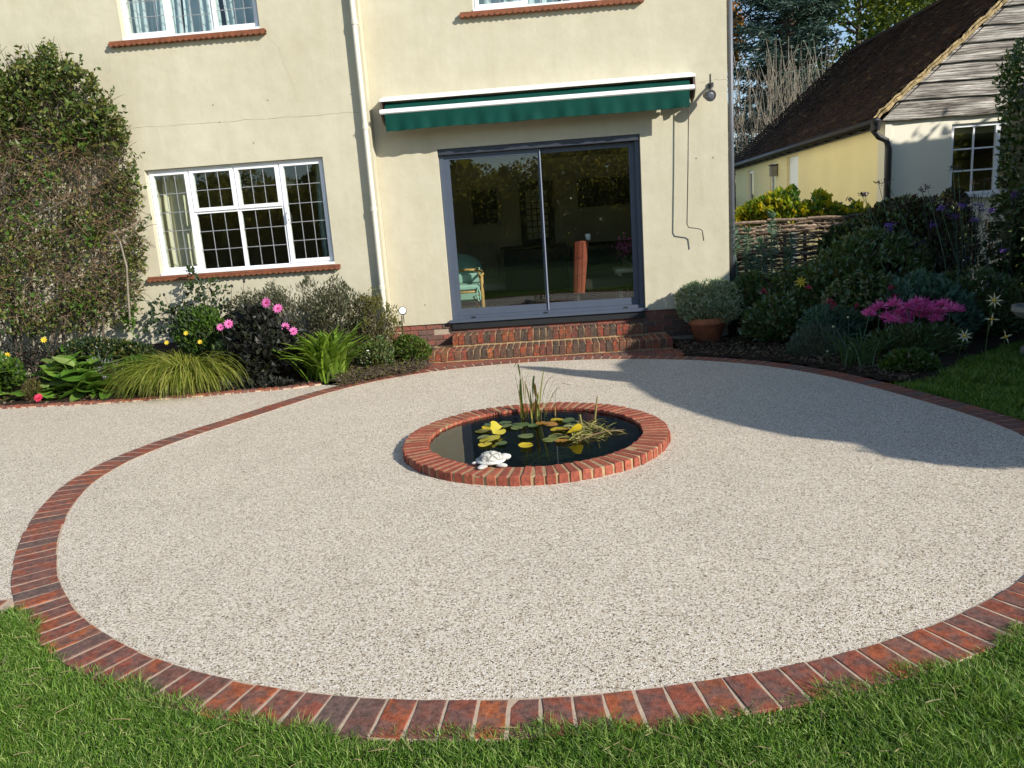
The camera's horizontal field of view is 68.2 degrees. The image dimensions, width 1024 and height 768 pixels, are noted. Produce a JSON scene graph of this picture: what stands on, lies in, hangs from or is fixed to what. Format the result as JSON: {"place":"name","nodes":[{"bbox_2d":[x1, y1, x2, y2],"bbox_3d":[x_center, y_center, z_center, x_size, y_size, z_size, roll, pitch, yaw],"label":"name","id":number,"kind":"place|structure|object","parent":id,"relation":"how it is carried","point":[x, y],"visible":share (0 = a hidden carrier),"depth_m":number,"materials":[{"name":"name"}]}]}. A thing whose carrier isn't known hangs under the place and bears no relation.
{"place":"outdoors","nodes":[
{"label":"outdoors","id":0,"kind":"place"},
{"bbox_2d":[0,385,337,598],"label":"path","id":1,"kind":"structure","parent":0,"point":[46,453],"depth_m":7.22,"materials":[{"name":"gravel"}]},
{"bbox_2d":[0,357,428,405],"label":"soil","id":2,"kind":"structure","parent":0,"point":[95,398],"depth_m":9.14,"materials":[{"name":"soil"}]},
{"bbox_2d":[0,349,27,392],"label":"shrub","id":3,"kind":"object","parent":2,"relation":"on","point":[7,363],"visible":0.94,"depth_m":9.30,"materials":[{"name":"green plant"}]},
{"bbox_2d":[0,370,29,400],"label":"bergenia","id":4,"kind":"object","parent":2,"relation":"on","point":[15,393],"visible":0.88,"depth_m":9.21,"materials":[{"name":"green plant"}]},
{"bbox_2d":[19,377,47,400],"bbox_3d":[-5.848,0.079,9.236,0.325,0.378,0.602,-15,16,-41],"label":"heather mound","id":5,"kind":"object","parent":2,"relation":"on","point":[30,391],"visible":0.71,"depth_m":9.13,"materials":[{"name":"green plant"}]},
{"bbox_2d":[0,339,126,385],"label":"dark groundcover","id":6,"kind":"object","parent":2,"relation":"on","point":[27,356],"visible":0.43,"depth_m":9.61,"materials":[{"name":"green plant"}]},
{"bbox_2d":[0,37,154,383],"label":"climbing shrub","id":7,"kind":"object","parent":2,"relation":"on","point":[29,101],"visible":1,"depth_m":9.83,"materials":[{"name":"green plant"}]},
{"bbox_2d":[27,342,130,401],"bbox_3d":[-5.240,-0.154,9.245,1.331,0.630,0.846,1,13,23],"label":"hosta","id":8,"kind":"object","parent":2,"relation":"on","point":[61,376],"visible":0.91,"depth_m":9.13,"materials":[{"name":"green plant"}]},
{"bbox_2d":[83,347,117,379],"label":"silver shrub","id":9,"kind":"object","parent":2,"relation":"on","point":[103,373],"visible":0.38,"depth_m":9.47,"materials":[{"name":"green plant"}]},
{"bbox_2d":[54,335,158,362],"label":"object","id":10,"kind":"object","parent":2,"relation":"on","point":[132,347],"visible":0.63,"depth_m":9.49,"materials":[{"name":"green plant"}]},
{"bbox_2d":[109,353,149,394],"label":"shrub","id":11,"kind":"object","parent":2,"relation":"on","point":[127,362],"visible":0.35,"depth_m":9.11,"materials":[{"name":"green plant"}]},
{"bbox_2d":[86,346,290,403],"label":"fountain grass","id":12,"kind":"object","parent":2,"relation":"on","point":[178,371],"depth_m":8.87,"materials":[{"name":"plant"}]},
{"bbox_2d":[143,264,244,347],"bbox_3d":[-4.204,-0.846,10.079,1.459,1.488,0.380,-3,12,3],"label":"rose bush","id":13,"kind":"object","parent":2,"relation":"on","point":[171,311],"visible":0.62,"depth_m":10.02,"materials":[{"name":"green plant"}]},
{"bbox_2d":[164,303,226,359],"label":"green bush","id":14,"kind":"object","parent":2,"relation":"on","point":[198,323],"visible":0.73,"depth_m":9.60,"materials":[{"name":"green plant"}]},
{"bbox_2d":[210,335,234,378],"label":"shrub","id":15,"kind":"object","parent":2,"relation":"on","point":[218,345],"visible":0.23,"depth_m":9.27,"materials":[{"name":"green plant"}]},
{"bbox_2d":[218,375,295,390],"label":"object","id":16,"kind":"object","parent":2,"relation":"on","point":[279,381],"visible":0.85,"depth_m":8.95,"materials":[{"name":"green plant"}]},
{"bbox_2d":[217,297,304,381],"bbox_3d":[-3.083,-0.486,9.246,1.210,1.161,0.880,3,14,30],"label":"dahlia","id":17,"kind":"object","parent":2,"relation":"on","point":[255,328],"visible":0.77,"depth_m":8.99,"materials":[{"name":"black plant"}]},
{"bbox_2d":[225,270,375,372],"bbox_3d":[-2.740,-0.786,9.777,2.027,1.301,0.772,-3,12,3],"label":"grey shrub","id":18,"kind":"object","parent":2,"relation":"on","point":[319,316],"visible":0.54,"depth_m":9.57,"materials":[{"name":"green plant"}]},
{"bbox_2d":[262,322,378,383],"bbox_3d":[-2.315,-0.383,9.204,1.264,0.652,1.217,4,14,34],"label":"strap leaf clump","id":19,"kind":"object","parent":2,"relation":"on","point":[323,359],"visible":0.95,"depth_m":9.00,"materials":[{"name":"plant"}]},
{"bbox_2d":[351,335,394,368],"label":"shrub","id":20,"kind":"object","parent":2,"relation":"on","point":[376,354],"visible":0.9,"depth_m":9.42,"materials":[{"name":"green plant"}]},
{"bbox_2d":[346,285,403,361],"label":"olive shrub","id":21,"kind":"object","parent":2,"relation":"on","point":[375,302],"visible":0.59,"depth_m":9.63,"materials":[{"name":"green plant"}]},
{"bbox_2d":[329,355,435,386],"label":"dead groundcover","id":22,"kind":"object","parent":2,"relation":"on","point":[403,366],"visible":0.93,"depth_m":9.18,"materials":[{"name":"brown plant"}]},
{"bbox_2d":[392,333,431,362],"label":"lime shrub","id":23,"kind":"object","parent":2,"relation":"on","point":[413,345],"visible":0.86,"depth_m":9.62,"materials":[{"name":"green plant"}]},
{"bbox_2d":[0,263,1023,767],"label":"ground","id":24,"kind":"structure","parent":0,"point":[808,737],"depth_m":2.58,"materials":[{"name":"plant"}]},
{"bbox_2d":[0,599,14,613],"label":"lawn edging","id":25,"kind":"object","parent":24,"relation":"on","point":[5,602],"visible":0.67,"depth_m":3.78,"materials":[{"name":"brick"}]},
{"bbox_2d":[0,382,321,408],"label":"border edging","id":26,"kind":"object","parent":24,"relation":"on","point":[92,402],"visible":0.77,"depth_m":8.80,"materials":[{"name":"brick"}]},
{"bbox_2d":[0,0,735,380],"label":"house","id":27,"kind":"structure","parent":24,"relation":"on","point":[244,128],"depth_m":9.92,"materials":[{"name":"beige paint"}]},
{"bbox_2d":[128,0,182,33],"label":"curtain","id":28,"kind":"object","parent":27,"relation":"hanging from","point":[150,11],"visible":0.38,"depth_m":9.95,"materials":[{"name":"fabric"}]},
{"bbox_2d":[157,174,197,267],"bbox_3d":[-4.620,-2.217,10.496,0.468,1.450,0.067,-3,12,3],"label":"curtain","id":29,"kind":"object","parent":27,"relation":"hanging from","point":[179,180],"visible":0.69,"depth_m":10.49,"materials":[{"name":"fabric"}]},
{"bbox_2d":[108,0,266,47],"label":"window","id":30,"kind":"structure","parent":27,"relation":"in","point":[159,37],"depth_m":9.64,"materials":[{"name":"white wood"}]},
{"bbox_2d":[183,0,221,32],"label":"curtain","id":31,"kind":"object","parent":27,"relation":"hanging from","point":[197,20],"visible":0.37,"depth_m":9.94,"materials":[{"name":"fabric"}]},
{"bbox_2d":[223,0,254,24],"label":"curtain","id":32,"kind":"object","parent":27,"relation":"hanging from","point":[240,16],"visible":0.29,"depth_m":9.90,"materials":[{"name":"fabric"}]},
{"bbox_2d":[147,157,340,281],"bbox_3d":[-3.661,-2.185,10.120,2.658,1.457,0.215,-3,12,3],"label":"window","id":33,"kind":"structure","parent":27,"relation":"in","point":[321,262],"depth_m":10.14,"materials":[{"name":"white wood"}]},
{"bbox_2d":[315,164,329,256],"bbox_3d":[-2.522,-2.341,10.378,0.280,1.450,0.066,-3,12,3],"label":"curtain","id":34,"kind":"object","parent":27,"relation":"hanging from","point":[322,224],"visible":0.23,"depth_m":10.38,"materials":[{"name":"fabric"}]},
{"bbox_2d":[459,268,484,306],"bbox_3d":[-0.669,-1.365,11.199,0.578,0.650,0.640,-3,12,3],"label":"rattan chair","id":35,"kind":"object","parent":27,"relation":"on","point":[471,282],"visible":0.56,"depth_m":11.04,"materials":[{"name":"wicker"}]},
{"bbox_2d":[465,242,497,277],"bbox_3d":[-0.610,-2.476,15.179,0.620,0.700,0.080,-3,12,3],"label":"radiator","id":36,"kind":"object","parent":27,"relation":"attached to","point":[483,253],"visible":0.69,"depth_m":15.12,"materials":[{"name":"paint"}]},
{"bbox_2d":[468,186,500,226],"bbox_3d":[-0.536,-3.515,15.010,0.600,0.750,0.045,-3,12,3],"label":"framed picture","id":37,"kind":"object","parent":27,"relation":"attached to","point":[484,202],"visible":1,"depth_m":15.01,"materials":[{"name":"paint"}]},
{"bbox_2d":[479,0,557,4],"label":"curtain","id":38,"kind":"object","parent":27,"relation":"hanging from","point":[502,1],"visible":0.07,"depth_m":9.90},
{"bbox_2d":[379,72,695,131],"bbox_3d":[0.309,-3.593,9.635,3.975,0.475,0.350,-3,12,3],"label":"awning","id":39,"kind":"object","parent":27,"relation":"attached to","point":[582,101],"visible":1,"depth_m":9.52,"materials":[{"name":"green fabric"}]},
{"bbox_2d":[686,107,703,240],"bbox_3d":[2.353,-2.720,9.774,0.225,1.728,0.015,-3,12,3],"label":"crank handle","id":40,"kind":"object","parent":39,"relation":"hanging from","point":[687,178],"visible":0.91,"depth_m":9.78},
{"bbox_2d":[438,134,647,329],"bbox_3d":[0.422,-2.015,10.215,2.697,2.392,0.240,-3,12,3],"label":"patio door","id":41,"kind":"structure","parent":27,"relation":"in","point":[548,312],"depth_m":10.29,"materials":[{"name":"grey metal"}]},
{"bbox_2d":[461,285,632,302],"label":"floor","id":42,"kind":"structure","parent":27,"relation":"on","point":[495,295],"depth_m":13.45,"materials":[{"name":"wood"}]},
{"bbox_2d":[500,243,566,291],"bbox_3d":[0.447,-2.257,14.649,1.250,0.840,0.890,-3,12,3],"label":"chest","id":43,"kind":"object","parent":42,"relation":"on","point":[523,269],"visible":1,"depth_m":14.25,"materials":[{"name":"brown wood"}]},
{"bbox_2d":[567,239,632,291],"bbox_3d":[1.844,-2.093,13.233,1.740,0.800,0.900,-3,12,3],"label":"sofa","id":44,"kind":"object","parent":42,"relation":"on","point":[601,257],"visible":0.32,"depth_m":13.34,"materials":[{"name":"black fabric"}]},
{"bbox_2d":[461,292,633,307],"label":"floor","id":45,"kind":"structure","parent":27,"relation":"on","point":[534,301],"depth_m":12.30,"materials":[{"name":"wood"}]},
{"bbox_2d":[457,254,481,301],"bbox_3d":[-0.888,-1.726,12.301,0.834,0.740,0.720,-3,12,3],"label":"tub chair","id":46,"kind":"object","parent":45,"relation":"on","point":[465,261],"visible":0.26,"depth_m":12.43,"materials":[{"name":"green fabric"}]},
{"bbox_2d":[573,240,631,300],"bbox_3d":[1.291,-1.614,10.975,0.825,0.955,0.643,-3,12,3],"label":"armchair","id":47,"kind":"object","parent":45,"relation":"on","point":[581,281],"visible":0.95,"depth_m":10.75,"materials":[{"name":"orange fabric"}]},
{"bbox_2d":[612,266,632,297],"bbox_3d":[1.834,-1.474,11.190,0.630,0.520,0.550,-3,12,3],"label":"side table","id":48,"kind":"object","parent":45,"relation":"on","point":[619,271],"visible":0.26,"depth_m":10.98,"materials":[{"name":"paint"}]},
{"bbox_2d":[611,232,631,266],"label":"potted plant","id":49,"kind":"object","parent":48,"relation":"on","point":[625,261],"visible":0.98,"depth_m":11.11,"materials":[{"name":"green plant"}]},
{"bbox_2d":[459,0,643,18],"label":"window","id":50,"kind":"structure","parent":27,"relation":"in","point":[522,6],"depth_m":9.53,"materials":[{"name":"white wood"}]},
{"bbox_2d":[577,175,628,207],"bbox_3d":[1.787,-3.777,14.848,1.000,0.550,0.045,-3,12,3],"label":"framed picture","id":51,"kind":"object","parent":27,"relation":"attached to","point":[602,191],"visible":1,"depth_m":14.85,"materials":[{"name":"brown wood"}]},
{"bbox_2d":[703,74,715,101],"bbox_3d":[2.485,-3.740,9.543,0.159,0.370,0.277,-3,12,3],"label":"floodlight","id":52,"kind":"object","parent":27,"relation":"attached to","point":[709,95],"visible":1,"depth_m":9.47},
{"bbox_2d":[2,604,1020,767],"bbox_3d":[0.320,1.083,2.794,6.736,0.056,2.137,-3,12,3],"label":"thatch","id":53,"kind":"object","parent":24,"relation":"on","point":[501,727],"visible":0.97,"depth_m":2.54,"materials":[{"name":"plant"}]},
{"bbox_2d":[11,348,1023,755],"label":"path edging","id":54,"kind":"object","parent":24,"relation":"on","point":[71,630],"visible":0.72,"depth_m":2.85,"materials":[{"name":"brick"}]},
{"bbox_2d":[428,321,672,362],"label":"brick steps","id":55,"kind":"structure","parent":24,"relation":"on","point":[559,341],"depth_m":10.01,"materials":[{"name":"brick"}]},
{"bbox_2d":[726,0,754,145],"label":"autumn tree","id":56,"kind":"object","parent":24,"relation":"on","point":[737,59],"visible":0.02,"depth_m":30.55,"materials":[{"name":"green plant"}]},
{"bbox_2d":[727,0,844,158],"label":"cedar tree","id":57,"kind":"object","parent":24,"relation":"on","point":[789,17],"visible":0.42,"depth_m":26.90,"materials":[{"name":"green plant"}]},
{"bbox_2d":[727,36,847,228],"bbox_3d":[8.725,-7.457,24.294,6.587,6.887,6.628,6,15,40],"label":"bare shrub","id":58,"kind":"object","parent":24,"relation":"on","point":[773,115],"visible":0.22,"depth_m":23.36,"materials":[{"name":"brown plant"}]},
{"bbox_2d":[728,213,916,328],"bbox_3d":[4.404,-1.578,10.664,2.897,1.586,0.113,-3,12,3],"label":"wattle fence","id":59,"kind":"object","parent":24,"relation":"on","point":[805,228],"visible":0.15,"depth_m":10.58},
{"bbox_2d":[760,0,932,67],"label":"ash tree","id":60,"kind":"object","parent":24,"relation":"on","point":[858,29],"visible":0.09,"depth_m":32.10,"materials":[{"name":"green plant"}]},
{"bbox_2d":[728,0,1023,295],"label":"outbuilding","id":61,"kind":"structure","parent":24,"relation":"on","point":[907,105],"depth_m":12.46,"materials":[{"name":"beige paint"}]},
{"bbox_2d":[789,155,797,265],"bbox_3d":[6.140,-3.553,16.398,0.055,2.680,0.763,-3,12,3],"label":"door","id":62,"kind":"structure","parent":61,"relation":"in","point":[793,177],"depth_m":16.26,"materials":[{"name":"wood"}]},
{"bbox_2d":[949,121,1005,197],"bbox_3d":[7.529,-3.484,11.722,1.550,1.127,0.170,-3,12,3],"label":"window","id":63,"kind":"structure","parent":61,"relation":"in","point":[997,125],"depth_m":11.76,"materials":[{"name":"white wood"}]},
{"bbox_2d":[833,0,936,62],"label":"lime tree","id":64,"kind":"object","parent":24,"relation":"on","point":[882,9],"visible":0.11,"depth_m":26.02,"materials":[{"name":"green plant"}]},
{"bbox_2d":[402,402,670,486],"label":"pond","id":65,"kind":"structure","parent":0,"point":[653,441],"depth_m":5.33,"materials":[{"name":"brick"}]},
{"bbox_2d":[472,451,510,469],"bbox_3d":[-0.143,0.513,5.239,0.273,0.099,0.255,-3,12,3],"label":"turtle ornament","id":66,"kind":"object","parent":65,"relation":"on","point":[486,459],"visible":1,"depth_m":5.18,"materials":[{"name":"stone"}]},
{"bbox_2d":[477,421,506,446],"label":"water lily","id":67,"kind":"object","parent":65,"relation":"on","point":[495,426],"visible":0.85,"depth_m":5.98,"materials":[{"name":"plant"}]},
{"bbox_2d":[475,421,511,432],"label":"water lily","id":68,"kind":"object","parent":65,"relation":"on","point":[486,427],"visible":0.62,"depth_m":6.29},
{"bbox_2d":[429,410,642,466],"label":"water","id":69,"kind":"structure","parent":65,"relation":"in","point":[460,442],"depth_m":5.85,"materials":[{"name":"liquid"}]},
{"bbox_2d":[510,422,537,447],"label":"water lily","id":70,"kind":"object","parent":69,"relation":"on","point":[521,425],"visible":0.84,"depth_m":6.17,"materials":[{"name":"plant"}]},
{"bbox_2d":[514,363,567,420],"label":"pond reed","id":71,"kind":"object","parent":69,"relation":"in","point":[535,407],"visible":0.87,"depth_m":6.50,"materials":[{"name":"green plant"}]},
{"bbox_2d":[556,397,625,443],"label":"pond weed","id":72,"kind":"object","parent":69,"relation":"on","point":[591,425],"visible":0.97,"depth_m":5.91,"materials":[{"name":"plant"}]},
{"bbox_2d":[536,418,575,431],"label":"water lily","id":73,"kind":"object","parent":65,"relation":"on","point":[551,423],"visible":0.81,"depth_m":6.27,"materials":[{"name":"plant"}]},
{"bbox_2d":[542,423,582,441],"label":"water lily","id":74,"kind":"object","parent":65,"relation":"on","point":[554,438],"visible":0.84,"depth_m":5.81,"materials":[{"name":"plant"}]},
{"bbox_2d":[518,181,554,245],"bbox_3d":[0.523,-2.968,15.068,0.660,2.050,0.068,-3,12,3],"label":"window","id":75,"kind":"structure","parent":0,"point":[530,212],"depth_m":14.97,"materials":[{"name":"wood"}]},
{"bbox_2d":[57,359,1023,699],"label":"patio","id":76,"kind":"structure","parent":0,"point":[753,517],"depth_m":4.08,"materials":[{"name":"gravel"}]},
{"bbox_2d":[727,0,912,146],"label":"sky","id":77,"kind":"structure","parent":0,"point":[837,26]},
{"bbox_2d":[673,317,1023,380],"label":"soil","id":78,"kind":"structure","parent":0,"point":[976,344],"depth_m":8.60,"materials":[{"name":"soil"}]},
{"bbox_2d":[688,315,725,342],"bbox_3d":[2.585,-0.730,10.005,0.500,0.325,0.500,-3,12,3],"label":"flower pot","id":79,"kind":"object","parent":78,"relation":"on","point":[707,330],"visible":0.72,"depth_m":9.84,"materials":[{"name":"ceramic"}]},
{"bbox_2d":[674,277,746,323],"bbox_3d":[2.604,-1.060,9.928,1.002,0.697,0.791,-3,12,3],"label":"variegated hebe","id":80,"kind":"object","parent":79,"relation":"in","point":[708,301],"visible":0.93,"depth_m":9.76,"materials":[{"name":"green plant"}]},
{"bbox_2d":[729,217,740,334],"bbox_3d":[3.026,-1.453,10.284,0.220,1.585,0.234,-3,12,3],"label":"fence post","id":81,"kind":"object","parent":78,"relation":"on","point":[736,241],"visible":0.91,"depth_m":10.19,"materials":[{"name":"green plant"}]},
{"bbox_2d":[740,226,754,330],"bbox_3d":[3.203,-1.411,10.309,0.228,1.467,0.227,-3,12,3],"label":"euphorbia","id":82,"kind":"object","parent":78,"relation":"on","point":[746,257],"visible":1,"depth_m":10.22,"materials":[{"name":"green plant"}]},
{"bbox_2d":[748,254,760,283],"bbox_3d":[3.320,-1.236,10.345,0.241,1.094,0.219,-3,12,3],"label":"euphorbia","id":83,"kind":"object","parent":78,"relation":"on","point":[754,257],"visible":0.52,"depth_m":10.25,"materials":[{"name":"green plant"}]},
{"bbox_2d":[754,237,769,286],"bbox_3d":[3.398,-1.346,10.293,0.231,1.321,0.232,-3,12,3],"label":"euphorbia","id":84,"kind":"object","parent":78,"relation":"on","point":[762,258],"visible":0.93,"depth_m":10.20,"materials":[{"name":"green plant"}]},
{"bbox_2d":[730,261,806,329],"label":"leafy perennial","id":85,"kind":"object","parent":78,"relation":"on","point":[748,282],"visible":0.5,"depth_m":9.90,"materials":[{"name":"green plant"}]},
{"bbox_2d":[763,211,779,288],"bbox_3d":[3.551,-1.540,10.337,0.225,1.659,0.222,-3,12,3],"label":"euphorbia","id":86,"kind":"object","parent":78,"relation":"on","point":[774,231],"visible":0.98,"depth_m":10.24,"materials":[{"name":"green plant"}]},
{"bbox_2d":[737,288,813,343],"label":"leafy perennial","id":87,"kind":"object","parent":78,"relation":"on","point":[773,317],"visible":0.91,"depth_m":9.32,"materials":[{"name":"green plant"}]},
{"bbox_2d":[780,232,797,276],"bbox_3d":[3.761,-1.387,10.283,0.267,1.355,0.224,-3,12,3],"label":"euphorbia","id":88,"kind":"object","parent":78,"relation":"on","point":[792,252],"visible":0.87,"depth_m":10.19,"materials":[{"name":"green plant"}]},
{"bbox_2d":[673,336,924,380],"bbox_3d":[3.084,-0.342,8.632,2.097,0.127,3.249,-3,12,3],"label":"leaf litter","id":89,"kind":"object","parent":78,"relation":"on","point":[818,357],"visible":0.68,"depth_m":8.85,"materials":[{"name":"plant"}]},
{"bbox_2d":[735,183,869,272],"bbox_3d":[4.259,-1.902,11.006,2.080,2.005,0.719,-3,12,3],"label":"shrub","id":90,"kind":"object","parent":78,"relation":"on","point":[780,201],"visible":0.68,"depth_m":10.69,"materials":[{"name":"yellow plant"}]},
{"bbox_2d":[785,319,847,355],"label":"lavender","id":91,"kind":"object","parent":78,"relation":"on","point":[823,342],"visible":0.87,"depth_m":8.56,"materials":[{"name":"green plant"}]},
{"bbox_2d":[761,268,898,329],"bbox_3d":[3.958,-0.917,9.011,1.602,0.938,1.092,-7,12,-15],"label":"fuchsia","id":92,"kind":"object","parent":78,"relation":"on","point":[849,292],"visible":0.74,"depth_m":8.71,"materials":[{"name":"green plant"}]},
{"bbox_2d":[796,301,865,343],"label":"fern clump","id":93,"kind":"object","parent":78,"relation":"on","point":[817,313],"visible":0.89,"depth_m":8.72,"materials":[{"name":"green plant"}]},
{"bbox_2d":[815,215,878,302],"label":"leafy perennial","id":94,"kind":"object","parent":78,"relation":"on","point":[838,230],"visible":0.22,"depth_m":9.87,"materials":[{"name":"green plant"}]},
{"bbox_2d":[803,326,901,368],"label":"grassy clump","id":95,"kind":"object","parent":78,"relation":"on","point":[863,357],"visible":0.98,"depth_m":7.82,"materials":[{"name":"green plant"}]},
{"bbox_2d":[792,224,935,338],"bbox_3d":[4.439,-1.262,9.512,1.920,1.465,1.360,-3,12,3],"label":"border shrub","id":96,"kind":"object","parent":78,"relation":"on","point":[846,258],"visible":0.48,"depth_m":9.14,"materials":[{"name":"green plant"}]},
{"bbox_2d":[876,346,942,372],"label":"groundcover","id":97,"kind":"object","parent":78,"relation":"on","point":[914,358],"visible":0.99,"depth_m":7.42,"materials":[{"name":"green plant"}]},
{"bbox_2d":[861,295,964,352],"bbox_3d":[4.338,-0.653,8.221,1.182,0.681,0.596,-5,12,-3],"label":"nerine","id":98,"kind":"object","parent":78,"relation":"on","point":[934,309],"visible":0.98,"depth_m":8.18,"materials":[{"name":"pink plant"}]},
{"bbox_2d":[865,319,971,355],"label":"plant","id":99,"kind":"object","parent":78,"relation":"on","point":[953,344],"visible":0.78,"depth_m":8.10,"materials":[{"name":"green plant"}]},
{"bbox_2d":[852,185,984,281],"bbox_3d":[5.283,-1.629,9.864,1.774,1.798,1.060,-8,12,-20],"label":"purple shrub","id":100,"kind":"object","parent":78,"relation":"on","point":[910,208],"visible":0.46,"depth_m":9.48,"materials":[{"name":"green plant"}]},
{"bbox_2d":[846,164,1022,323],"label":"verbena","id":101,"kind":"object","parent":78,"relation":"on","point":[954,252],"visible":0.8,"depth_m":9.26,"materials":[{"name":"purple plant"}]},
{"bbox_2d":[882,266,986,336],"bbox_3d":[4.870,-0.913,8.733,1.259,0.914,0.720,-3,12,3],"label":"leafy mound","id":102,"kind":"object","parent":78,"relation":"on","point":[921,283],"visible":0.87,"depth_m":8.55,"materials":[{"name":"green plant"}]},
{"bbox_2d":[918,264,1023,336],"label":"trailing shrub","id":103,"kind":"object","parent":78,"relation":"on","point":[1005,289],"visible":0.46,"depth_m":8.84,"materials":[{"name":"green plant"}]},
{"bbox_2d":[979,37,1023,324],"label":"evergreen column","id":104,"kind":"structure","parent":78,"relation":"on","point":[1012,167],"depth_m":9.38,"materials":[{"name":"green plant"}]},
{"bbox_2d":[889,337,1023,420],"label":"grass","id":105,"kind":"structure","parent":0,"point":[955,376],"depth_m":6.87,"materials":[{"name":"plant"}]},
{"bbox_2d":[984,292,1002,362],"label":"star flower","id":106,"kind":"object","parent":105,"relation":"on","point":[994,300],"visible":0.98,"depth_m":7.38,"materials":[{"name":"beige plant"}]},
{"bbox_2d":[1011,303,1023,353],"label":"bird bath","id":107,"kind":"object","parent":105,"relation":"on","point":[1017,309],"visible":0.96,"depth_m":7.81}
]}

